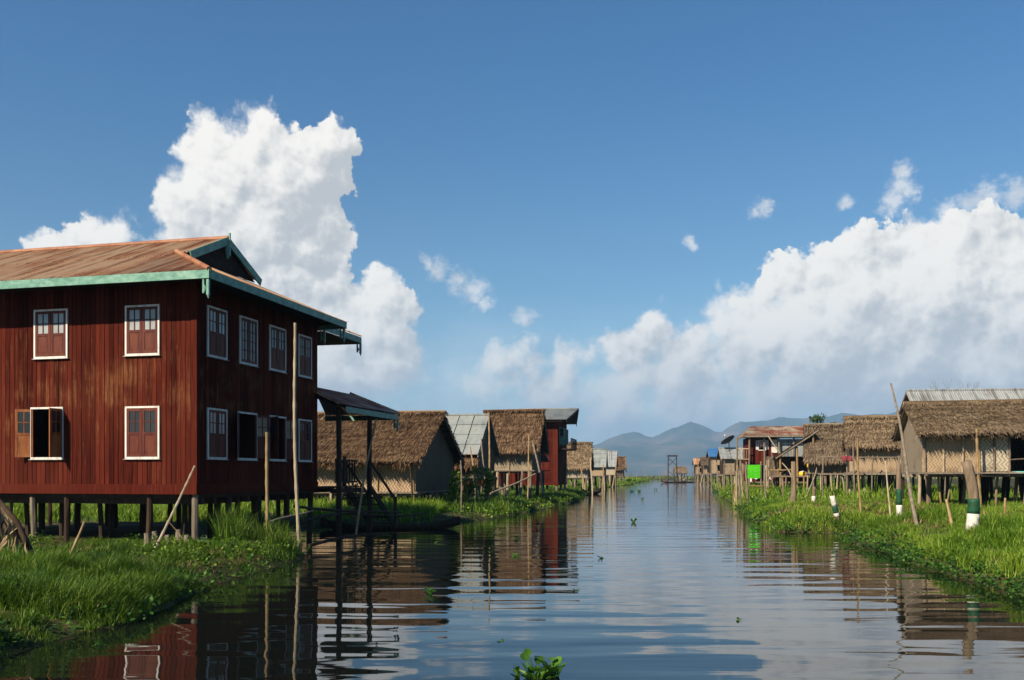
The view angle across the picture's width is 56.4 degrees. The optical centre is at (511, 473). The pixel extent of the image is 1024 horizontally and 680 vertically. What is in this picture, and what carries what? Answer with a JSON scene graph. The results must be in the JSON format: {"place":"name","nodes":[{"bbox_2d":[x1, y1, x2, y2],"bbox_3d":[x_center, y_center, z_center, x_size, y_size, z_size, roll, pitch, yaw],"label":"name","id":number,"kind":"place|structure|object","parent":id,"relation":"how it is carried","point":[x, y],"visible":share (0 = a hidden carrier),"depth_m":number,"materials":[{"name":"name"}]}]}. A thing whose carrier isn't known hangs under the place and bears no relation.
{"place":"outdoors","nodes":[
{"label":"outdoors","id":0,"kind":"place"},
{"bbox_2d":[0,545,210,654],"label":"grass","id":1,"kind":"structure","parent":0,"point":[40,582],"depth_m":12.72,"materials":[{"name":"green plant"}]},
{"bbox_2d":[0,521,305,657],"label":"bank","id":2,"kind":"structure","parent":0,"point":[90,529],"depth_m":17.91,"materials":[{"name":"green plant"}]},
{"bbox_2d":[0,499,33,553],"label":"dried plant","id":3,"kind":"object","parent":2,"relation":"on","point":[17,532],"visible":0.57,"depth_m":17.00,"materials":[{"name":"plant"}]},
{"bbox_2d":[70,521,85,554],"bbox_3d":[-8.608,1.541,18.672,0.521,1.221,0.077,0,0,-35],"label":"leaning stick","id":4,"kind":"object","parent":2,"relation":"on","point":[77,537],"visible":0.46,"depth_m":18.73,"materials":[{"name":"brown wood"}]},
{"bbox_2d":[144,533,149,543],"bbox_3d":[-8.099,1.598,21.201,0.146,0.586,0.150,0,0,0],"label":"cut stake","id":5,"kind":"object","parent":2,"relation":"on","point":[146,535],"visible":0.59,"depth_m":21.15,"materials":[{"name":"grey wood"}]},
{"bbox_2d":[37,538,277,571],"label":"dry grass","id":6,"kind":"structure","parent":2,"relation":"on","point":[213,550],"depth_m":18.76,"materials":[{"name":"plant"}]},
{"bbox_2d":[153,465,195,552],"bbox_3d":[-7.164,0.939,20.013,0.096,2.262,3.202,0,0,0],"label":"leaning stick","id":7,"kind":"object","parent":2,"relation":"on","point":[171,515],"visible":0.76,"depth_m":20.19,"materials":[{"name":"brown wood"}]},
{"bbox_2d":[175,529,181,541],"bbox_3d":[-7.399,1.559,21.202,0.140,0.665,0.142,0,0,0],"label":"cut stake","id":8,"kind":"object","parent":2,"relation":"on","point":[177,535],"visible":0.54,"depth_m":21.15,"materials":[{"name":"grey wood"}]},
{"bbox_2d":[0,233,399,541],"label":"stilt house","id":9,"kind":"structure","parent":2,"relation":"on","point":[146,375],"depth_m":22.93,"materials":[{"name":"brown wood"}]},
{"bbox_2d":[15,407,64,459],"bbox_3d":[-11.320,-0.969,22.752,1.246,1.262,0.422,0,0,14],"label":"window","id":10,"kind":"structure","parent":9,"relation":"in","point":[23,417],"depth_m":22.90,"materials":[{"name":"white paint"}]},
{"bbox_2d":[32,308,68,359],"bbox_3d":[-11.035,-3.344,22.851,1.000,1.192,0.068,0,0,14],"label":"window","id":11,"kind":"structure","parent":9,"relation":"in","point":[50,325],"depth_m":22.84,"materials":[{"name":"white paint"}]},
{"bbox_2d":[123,406,159,459],"bbox_3d":[-8.620,-0.959,22.267,0.970,1.242,0.068,0,0,14],"label":"window","id":12,"kind":"structure","parent":9,"relation":"in","point":[142,423],"depth_m":22.26,"materials":[{"name":"white paint"}]},
{"bbox_2d":[123,304,160,356],"bbox_3d":[-8.620,-3.344,22.267,0.970,1.192,0.068,0,0,14],"label":"window","id":13,"kind":"structure","parent":9,"relation":"in","point":[142,322],"depth_m":22.26,"materials":[{"name":"white paint"}]},
{"bbox_2d":[206,407,227,459],"bbox_3d":[-7.018,-0.949,22.798,0.068,1.222,0.930,0,0,14],"label":"window","id":14,"kind":"structure","parent":9,"relation":"in","point":[217,419],"depth_m":22.78,"materials":[{"name":"white paint"}]},
{"bbox_2d":[206,305,228,360],"bbox_3d":[-7.018,-3.354,22.798,0.068,1.212,0.930,0,0,14],"label":"window","id":15,"kind":"structure","parent":9,"relation":"in","point":[217,318],"depth_m":22.78,"materials":[{"name":"white paint"}]},
{"bbox_2d":[238,315,259,367],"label":"window","id":16,"kind":"structure","parent":9,"relation":"in","point":[248,327],"depth_m":24.21,"materials":[{"name":"white paint"}]},
{"bbox_2d":[237,411,269,460],"bbox_3d":[-6.613,-0.949,24.177,0.232,1.222,1.594,0,0,14],"label":"window","id":17,"kind":"structure","parent":9,"relation":"in","point":[262,423],"depth_m":24.69,"materials":[{"name":"white paint"}]},
{"bbox_2d":[269,324,287,373],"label":"window","id":18,"kind":"structure","parent":9,"relation":"in","point":[277,335],"depth_m":25.71,"materials":[{"name":"white paint"}]},
{"bbox_2d":[269,415,296,461],"bbox_3d":[-6.148,-0.949,25.793,0.376,1.222,1.417,0,0,14],"label":"window","id":19,"kind":"structure","parent":9,"relation":"in","point":[274,420],"depth_m":25.88,"materials":[{"name":"white paint"}]},
{"bbox_2d":[298,334,311,379],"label":"window","id":20,"kind":"structure","parent":9,"relation":"in","point":[304,342],"depth_m":27.30,"materials":[{"name":"white paint"}]},
{"bbox_2d":[298,419,311,461],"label":"window","id":21,"kind":"structure","parent":9,"relation":"in","point":[304,426],"depth_m":27.30,"materials":[{"name":"white paint"}]},
{"bbox_2d":[293,505,401,512],"bbox_3d":[-4.503,1.034,27.723,0.249,0.481,6.801,0,0,17],"label":"rail pole","id":22,"kind":"object","parent":9,"relation":"attached to","point":[334,510],"visible":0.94,"depth_m":26.77,"materials":[{"name":"brown wood"}]},
{"bbox_2d":[300,512,426,522],"bbox_3d":[-4.261,1.239,28.534,0.339,0.335,9.312,0,0,15],"label":"rail pole","id":23,"kind":"object","parent":9,"relation":"attached to","point":[324,516],"visible":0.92,"depth_m":27.42,"materials":[{"name":"brown wood"}]},
{"bbox_2d":[4,493,457,525],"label":"grass","id":24,"kind":"structure","parent":2,"relation":"on","point":[160,511],"depth_m":36.46,"materials":[{"name":"green plant"}]},
{"bbox_2d":[200,501,305,555],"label":"grass","id":25,"kind":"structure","parent":2,"relation":"on","point":[234,527],"depth_m":21.32,"materials":[{"name":"green plant"}]},
{"bbox_2d":[265,432,268,533],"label":"bamboo pole","id":26,"kind":"object","parent":2,"relation":"on","point":[266,475],"visible":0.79,"depth_m":21.98,"materials":[{"name":"beige wood"}]},
{"bbox_2d":[270,509,314,522],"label":"rail pole","id":27,"kind":"object","parent":2,"relation":"on","point":[276,519],"visible":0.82,"depth_m":23.33,"materials":[{"name":"grey wood"}]},
{"bbox_2d":[293,323,300,550],"bbox_3d":[-5.003,-0.626,22.285,0.216,5.798,0.116,0,0,-8],"label":"bamboo pole","id":28,"kind":"object","parent":2,"relation":"on","point":[295,443],"visible":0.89,"depth_m":22.25,"materials":[{"name":"brown wood"}]},
{"bbox_2d":[56,481,646,527],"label":"bank","id":29,"kind":"structure","parent":0,"point":[443,516],"depth_m":37.21,"materials":[{"name":"green plant"}]},
{"bbox_2d":[234,410,466,504],"bbox_3d":[-7.785,-0.383,45.986,9.790,5.288,8.741,0,0,12],"label":"thatched hut","id":30,"kind":"object","parent":29,"relation":"on","point":[423,445],"visible":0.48,"depth_m":43.38,"materials":[{"name":"brown wood"}]},
{"bbox_2d":[342,482,366,520],"bbox_3d":[-5.613,0.930,34.020,0.791,1.475,1.298,0,0,42],"label":"shrub","id":31,"kind":"object","parent":29,"relation":"on","point":[349,501],"visible":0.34,"depth_m":33.97,"materials":[{"name":"green plant"}]},
{"bbox_2d":[409,467,412,499],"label":"bamboo pole","id":32,"kind":"object","parent":29,"relation":"on","point":[411,483],"visible":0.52,"depth_m":40.78,"materials":[{"name":"brown wood"}]},
{"bbox_2d":[384,413,500,498],"bbox_3d":[-4.335,-0.611,55.431,6.280,5.738,6.423,0,0,11],"label":"sheet roof hut","id":33,"kind":"object","parent":29,"relation":"on","point":[472,429],"visible":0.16,"depth_m":54.18,"materials":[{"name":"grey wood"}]},
{"bbox_2d":[447,470,462,501],"bbox_3d":[-2.606,0.781,43.523,0.749,1.957,0.681,0,0,-43],"label":"shrub","id":34,"kind":"object","parent":29,"relation":"on","point":[453,487],"visible":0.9,"depth_m":43.45,"materials":[{"name":"green plant"}]},
{"bbox_2d":[460,460,461,510],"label":"bamboo pole","id":35,"kind":"object","parent":29,"relation":"on","point":[461,481],"visible":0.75,"depth_m":40.98,"materials":[{"name":"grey wood"}]},
{"bbox_2d":[459,474,478,503],"bbox_3d":[-2.082,0.797,45.050,1.136,1.717,1.012,0,0,-35],"label":"shrub","id":36,"kind":"object","parent":29,"relation":"on","point":[469,487],"visible":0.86,"depth_m":44.94,"materials":[{"name":"green plant"}]},
{"bbox_2d":[470,446,478,499],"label":"bamboo pole","id":37,"kind":"object","parent":29,"relation":"on","point":[475,474],"visible":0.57,"depth_m":48.40,"materials":[{"name":"wood"}]},
{"bbox_2d":[471,465,495,498],"bbox_3d":[-1.359,0.580,47.016,1.264,2.110,0.963,0,0,28],"label":"shrub","id":38,"kind":"object","parent":29,"relation":"on","point":[488,481],"visible":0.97,"depth_m":46.86,"materials":[{"name":"green plant"}]},
{"bbox_2d":[488,412,490,497],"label":"bamboo pole","id":39,"kind":"object","parent":29,"relation":"on","point":[489,440],"visible":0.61,"depth_m":48.66,"materials":[{"name":"brown wood"}]},
{"bbox_2d":[490,473,535,493],"bbox_3d":[0.101,0.538,53.980,0.167,1.162,4.770,0,0,33],"label":"bamboo pole","id":40,"kind":"object","parent":29,"relation":"on","point":[511,484],"visible":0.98,"depth_m":53.69,"materials":[{"name":"wood"}]},
{"bbox_2d":[483,409,548,496],"bbox_3d":[0.125,-0.977,62.023,4.244,6.472,5.578,0,0,10],"label":"thatched hut","id":41,"kind":"object","parent":29,"relation":"on","point":[513,429],"visible":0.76,"depth_m":60.71,"materials":[{"name":"brown plant"}]},
{"bbox_2d":[462,408,578,492],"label":"stilt house","id":42,"kind":"structure","parent":29,"relation":"on","point":[554,461],"depth_m":72.44,"materials":[{"name":"red wood"}]},
{"bbox_2d":[541,453,549,469],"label":"window","id":43,"kind":"structure","parent":42,"relation":"in","point":[545,460],"depth_m":72.10,"materials":[{"name":"red wood"}]},
{"bbox_2d":[559,427,565,444],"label":"window","id":44,"kind":"structure","parent":42,"relation":"in","point":[562,431],"depth_m":72.72,"materials":[{"name":"green paint"}]},
{"bbox_2d":[527,435,529,498],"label":"bamboo pole","id":45,"kind":"object","parent":29,"relation":"on","point":[528,467],"visible":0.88,"depth_m":55.93,"materials":[{"name":"brown wood"}]},
{"bbox_2d":[532,440,543,494],"bbox_3d":[1.619,-0.397,58.636,0.198,3.402,1.951,0,0,-19],"label":"bamboo pole","id":46,"kind":"object","parent":29,"relation":"on","point":[542,489],"visible":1,"depth_m":58.56,"materials":[{"name":"grey wood"}]},
{"bbox_2d":[566,442,593,490],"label":"thatched hut","id":47,"kind":"object","parent":29,"relation":"on","point":[582,454],"visible":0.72,"depth_m":95.49,"materials":[{"name":"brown wood"}]},
{"bbox_2d":[540,477,651,489],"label":"grass","id":48,"kind":"structure","parent":29,"relation":"on","point":[618,482],"depth_m":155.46,"materials":[{"name":"green plant"}]},
{"bbox_2d":[587,449,607,488],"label":"sheet roof hut","id":49,"kind":"object","parent":29,"relation":"on","point":[600,456],"visible":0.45,"depth_m":118.40,"materials":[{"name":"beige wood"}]},
{"bbox_2d":[606,450,617,486],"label":"sheet roof hut","id":50,"kind":"object","parent":29,"relation":"on","point":[612,456],"visible":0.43,"depth_m":140.34,"materials":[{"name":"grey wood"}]},
{"bbox_2d":[610,456,625,481],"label":"thatched hut","id":51,"kind":"object","parent":29,"relation":"on","point":[620,468],"visible":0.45,"depth_m":165.19,"materials":[{"name":"brown wood"}]},
{"bbox_2d":[399,485,588,521],"bbox_3d":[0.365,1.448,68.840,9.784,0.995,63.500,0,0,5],"label":"grass","id":52,"kind":"structure","parent":0,"point":[495,500],"depth_m":49.46,"materials":[{"name":"green plant"}]},
{"bbox_2d":[0,474,1023,679],"bbox_3d":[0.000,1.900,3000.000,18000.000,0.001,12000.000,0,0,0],"label":"water","id":53,"kind":"structure","parent":0,"point":[676,581],"depth_m":13.20,"materials":[{"name":"blue liquid"}]},
{"bbox_2d":[0,553,272,652],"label":"water weed","id":54,"kind":"object","parent":53,"relation":"on","point":[71,626],"visible":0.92,"depth_m":12.86,"materials":[{"name":"green plant"}]},
{"bbox_2d":[1,530,311,574],"bbox_3d":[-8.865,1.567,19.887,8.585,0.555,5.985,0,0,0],"label":"water weed","id":55,"kind":"object","parent":53,"relation":"on","point":[201,560],"visible":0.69,"depth_m":19.18,"materials":[{"name":"green plant"}]},
{"bbox_2d":[308,533,388,546],"bbox_3d":[-4.373,1.737,26.007,0.157,0.146,5.172,0,0,15],"label":"rail pole","id":56,"kind":"object","parent":53,"relation":"in","point":[335,539],"visible":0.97,"depth_m":25.51,"materials":[{"name":"brown wood"}]},
{"bbox_2d":[354,419,376,542],"bbox_3d":[-4.205,0.622,26.881,0.107,4.405,1.427,0,0,24],"label":"bamboo pole","id":57,"kind":"object","parent":53,"relation":"in","point":[359,508],"visible":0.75,"depth_m":26.91,"materials":[{"name":"brown wood"}]},
{"bbox_2d":[319,516,459,529],"bbox_3d":[-4.200,1.740,33.000,4.800,0.560,0.720,0,0,-10],"label":"canoe","id":58,"kind":"object","parent":53,"relation":"on","point":[331,524],"visible":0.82,"depth_m":32.84,"materials":[{"name":"brown wood"}]},
{"bbox_2d":[424,587,436,593],"bbox_3d":[-1.301,1.859,15.118,0.200,0.132,0.182,0,0,-41],"label":"water hyacinth","id":59,"kind":"object","parent":53,"relation":"on","point":[430,591],"visible":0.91,"depth_m":15.13,"materials":[{"name":"green plant"}]},
{"bbox_2d":[510,648,565,679],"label":"water hyacinth","id":60,"kind":"object","parent":53,"relation":"on","point":[546,670],"visible":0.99,"depth_m":8.90,"materials":[{"name":"green plant"}]},
{"bbox_2d":[581,487,601,494],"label":"canoe","id":61,"kind":"object","parent":53,"relation":"on","point":[599,490],"visible":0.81,"depth_m":89.01,"materials":[{"name":"brown wood"}]},
{"bbox_2d":[667,455,677,480],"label":"timber frame","id":62,"kind":"object","parent":53,"relation":"in","point":[668,456],"visible":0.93,"depth_m":249.90,"materials":[{"name":"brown wood"}]},
{"bbox_2d":[673,466,687,479],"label":"hut","id":63,"kind":"object","parent":53,"relation":"in","point":[681,470],"visible":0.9,"depth_m":300.63,"materials":[{"name":"beige wood"}]},
{"bbox_2d":[734,499,782,526],"bbox_3d":[10.805,1.543,42.655,1.278,0.622,19.300,0,0,11],"label":"water weed","id":64,"kind":"object","parent":53,"relation":"on","point":[749,512],"visible":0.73,"depth_m":38.14,"materials":[{"name":"green plant"}]},
{"bbox_2d":[596,475,1014,478],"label":"reeds","id":65,"kind":"object","parent":53,"relation":"in","point":[672,477],"visible":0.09,"depth_m":325.42,"materials":[{"name":"green plant"}]},
{"bbox_2d":[767,515,907,547],"bbox_3d":[10.867,1.605,27.974,4.716,0.516,10.154,0,0,0],"label":"water weed","id":66,"kind":"object","parent":53,"relation":"on","point":[850,539],"visible":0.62,"depth_m":26.09,"materials":[{"name":"green plant"}]},
{"bbox_2d":[866,537,1023,602],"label":"water weed","id":67,"kind":"object","parent":53,"relation":"on","point":[936,565],"visible":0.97,"depth_m":18.17,"materials":[{"name":"green plant"}]},
{"bbox_2d":[0,0,1023,444],"label":"sky","id":68,"kind":"structure","parent":0,"point":[650,218],"materials":[{"name":"blue"}]},
{"bbox_2d":[592,412,896,473],"bbox_3d":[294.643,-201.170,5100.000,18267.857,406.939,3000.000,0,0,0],"label":"hills","id":69,"kind":"structure","parent":0,"point":[687,443],"depth_m":4512.96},
{"bbox_2d":[652,478,1014,479],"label":"bank","id":70,"kind":"structure","parent":0,"point":[696,479],"depth_m":322.06,"materials":[{"name":"green plant"}]},
{"bbox_2d":[706,479,1014,501],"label":"bank","id":71,"kind":"structure","parent":0,"point":[955,482],"depth_m":142.81,"materials":[{"name":"green plant"}]},
{"bbox_2d":[692,458,700,484],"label":"hut","id":72,"kind":"object","parent":71,"relation":"on","point":[695,462],"visible":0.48,"depth_m":172.29,"materials":[{"name":"brown wood"}]},
{"bbox_2d":[699,457,710,485],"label":"hut","id":73,"kind":"object","parent":71,"relation":"on","point":[703,461],"visible":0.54,"depth_m":150.73,"materials":[{"name":"beige wood"}]},
{"bbox_2d":[706,449,719,487],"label":"hut","id":74,"kind":"object","parent":71,"relation":"on","point":[711,454],"visible":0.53,"depth_m":128.43,"materials":[{"name":"beige wood"}]},
{"bbox_2d":[716,447,743,488],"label":"hut","id":75,"kind":"object","parent":71,"relation":"on","point":[726,455],"visible":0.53,"depth_m":92.11,"materials":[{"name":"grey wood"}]},
{"bbox_2d":[721,435,733,450],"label":"satellite dish","id":76,"kind":"object","parent":75,"relation":"on","point":[727,439],"visible":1,"depth_m":92.77,"materials":[{"name":"grey metal"}]},
{"bbox_2d":[711,487,760,510],"bbox_3d":[15.498,1.444,68.231,2.061,0.784,47.114,0,0,10],"label":"water weed","id":77,"kind":"object","parent":71,"relation":"on","point":[717,491],"visible":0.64,"depth_m":55.95,"materials":[{"name":"green plant"}]},
{"bbox_2d":[734,426,806,484],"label":"stilt house","id":78,"kind":"structure","parent":71,"relation":"on","point":[761,443],"depth_m":73.78,"materials":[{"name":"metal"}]},
{"bbox_2d":[756,440,767,450],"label":"window","id":79,"kind":"structure","parent":78,"relation":"in","point":[757,442],"depth_m":73.78,"materials":[{"name":"white paint"}]},
{"bbox_2d":[771,440,776,452],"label":"window","id":80,"kind":"structure","parent":78,"relation":"in","point":[773,449],"depth_m":73.65,"materials":[{"name":"white paint"}]},
{"bbox_2d":[705,476,852,491],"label":"grass","id":81,"kind":"structure","parent":71,"relation":"on","point":[716,484],"depth_m":131.97,"materials":[{"name":"green plant"}]},
{"bbox_2d":[809,413,835,483],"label":"tree","id":82,"kind":"object","parent":71,"relation":"on","point":[815,418],"visible":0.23,"depth_m":84.29,"materials":[{"name":"green plant"}]},
{"bbox_2d":[732,503,1023,593],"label":"bank","id":83,"kind":"structure","parent":0,"point":[971,573],"depth_m":23.20,"materials":[{"name":"green plant"}]},
{"bbox_2d":[737,462,740,507],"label":"bamboo pole","id":84,"kind":"object","parent":83,"relation":"on","point":[739,484],"visible":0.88,"depth_m":52.32,"materials":[{"name":"brown wood"}]},
{"bbox_2d":[744,465,748,504],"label":"bamboo pole","id":85,"kind":"object","parent":83,"relation":"on","point":[746,483],"visible":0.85,"depth_m":50.94,"materials":[{"name":"brown wood"}]},
{"bbox_2d":[745,462,763,492],"bbox_3d":[14.731,0.693,58.060,1.105,2.903,0.143,0,0,0],"label":"notice panel","id":86,"kind":"object","parent":83,"relation":"on","point":[754,471],"visible":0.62,"depth_m":57.99,"materials":[{"name":"green wood"}]},
{"bbox_2d":[764,465,765,498],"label":"bamboo pole","id":87,"kind":"object","parent":83,"relation":"on","point":[764,481],"visible":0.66,"depth_m":49.98,"materials":[{"name":"brown wood"}]},
{"bbox_2d":[766,430,818,489],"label":"open shed","id":88,"kind":"structure","parent":83,"relation":"on","point":[782,470],"depth_m":57.55,"materials":[{"name":"brown wood"}]},
{"bbox_2d":[789,461,796,501],"bbox_3d":[12.335,0.573,41.998,0.394,2.253,0.403,0,0,0],"label":"trunk post","id":89,"kind":"object","parent":83,"relation":"on","point":[793,483],"visible":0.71,"depth_m":41.91,"materials":[{"name":"brown wood"}]},
{"bbox_2d":[811,487,815,501],"bbox_3d":[12.772,1.080,40.500,0.188,1.080,0.166,0,0,0],"label":"mooring post","id":90,"kind":"object","parent":83,"relation":"on","point":[813,493],"visible":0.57,"depth_m":40.45,"materials":[{"name":"brown wood"}]},
{"bbox_2d":[802,423,846,490],"bbox_3d":[18.726,-0.453,56.590,2.990,5.121,6.110,0,0,17],"label":"thatched hut","id":91,"kind":"object","parent":83,"relation":"on","point":[828,438],"visible":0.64,"depth_m":55.11,"materials":[{"name":"brown plant"}]},
{"bbox_2d":[830,495,839,519],"bbox_3d":[10.697,1.202,31.600,0.384,1.026,0.184,0,0,0],"label":"mooring post","id":92,"kind":"object","parent":83,"relation":"on","point":[834,505],"visible":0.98,"depth_m":31.53,"materials":[{"name":"white wood"}]},
{"bbox_2d":[852,442,854,495],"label":"bamboo pole","id":93,"kind":"object","parent":83,"relation":"on","point":[853,468],"visible":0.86,"depth_m":45.99,"materials":[{"name":"brown wood"}]},
{"bbox_2d":[857,438,861,512],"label":"bamboo pole","id":94,"kind":"object","parent":83,"relation":"on","point":[859,496],"visible":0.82,"depth_m":32.00,"materials":[{"name":"brown wood"}]},
{"bbox_2d":[717,480,1019,509],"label":"grass","id":95,"kind":"structure","parent":83,"relation":"on","point":[771,492],"depth_m":49.92,"materials":[{"name":"green plant"}]},
{"bbox_2d":[816,415,945,496],"bbox_3d":[19.007,-0.477,49.536,6.201,5.174,6.084,0,0,18],"label":"thatched hut","id":96,"kind":"object","parent":83,"relation":"on","point":[874,435],"visible":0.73,"depth_m":47.84,"materials":[{"name":"brown plant"}]},
{"bbox_2d":[885,461,890,515],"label":"bamboo pole","id":97,"kind":"object","parent":83,"relation":"on","point":[887,488],"visible":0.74,"depth_m":31.75,"materials":[{"name":"beige wood"}]},
{"bbox_2d":[896,464,901,513],"bbox_3d":[12.361,0.813,30.500,0.197,2.282,0.186,0,0,0],"label":"mooring post","id":98,"kind":"object","parent":83,"relation":"on","point":[898,491],"visible":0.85,"depth_m":30.43,"materials":[{"name":"brown wood"}]},
{"bbox_2d":[890,383,918,525],"bbox_3d":[11.243,-0.500,27.317,0.142,4.617,4.498,0,0,13],"label":"bamboo pole","id":99,"kind":"object","parent":83,"relation":"on","point":[915,518],"visible":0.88,"depth_m":27.11,"materials":[{"name":"brown wood"}]},
{"bbox_2d":[854,505,1023,580],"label":"grass","id":100,"kind":"structure","parent":83,"relation":"on","point":[1001,531],"depth_m":20.63,"materials":[{"name":"green plant"}]},
{"bbox_2d":[945,499,952,524],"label":"bamboo pole","id":101,"kind":"object","parent":83,"relation":"on","point":[948,511],"visible":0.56,"depth_m":24.11,"materials":[{"name":"beige wood"}]},
{"bbox_2d":[890,399,1023,505],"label":"thatched house","id":102,"kind":"structure","parent":83,"relation":"on","point":[943,439],"depth_m":36.05,"materials":[{"name":"beige wood"}]},
{"bbox_2d":[899,388,1023,493],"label":"tin roof house","id":103,"kind":"structure","parent":83,"relation":"on","point":[958,394],"depth_m":51.78,"materials":[{"name":"beige wood"}]},
{"bbox_2d":[961,460,979,529],"bbox_3d":[10.312,0.713,21.501,0.409,2.062,0.269,0,0,0],"label":"mooring post","id":104,"kind":"object","parent":83,"relation":"on","point":[973,507],"visible":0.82,"depth_m":21.40,"materials":[{"name":"brown wood"}]},
{"bbox_2d":[743,495,1023,532],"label":"grass","id":105,"kind":"structure","parent":0,"point":[794,513],"depth_m":33.06,"materials":[{"name":"green plant"}]},
{"bbox_2d":[763,498,1021,541],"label":"dry grass","id":106,"kind":"structure","parent":0,"point":[880,511],"depth_m":32.54,"materials":[{"name":"green plant"}]},
{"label":"bamboo pole","id":107,"kind":"object","parent":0,"visible":0},
{"bbox_2d":[841,456,854,460],"bbox_3d":[16.499,-0.746,46.906,0.700,0.267,0.092,0,0,0],"label":"hanging cloth","id":108,"kind":"object","parent":107,"relation":"hanging from","point":[846,458],"visible":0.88,"depth_m":46.91,"materials":[{"name":"fabric"}]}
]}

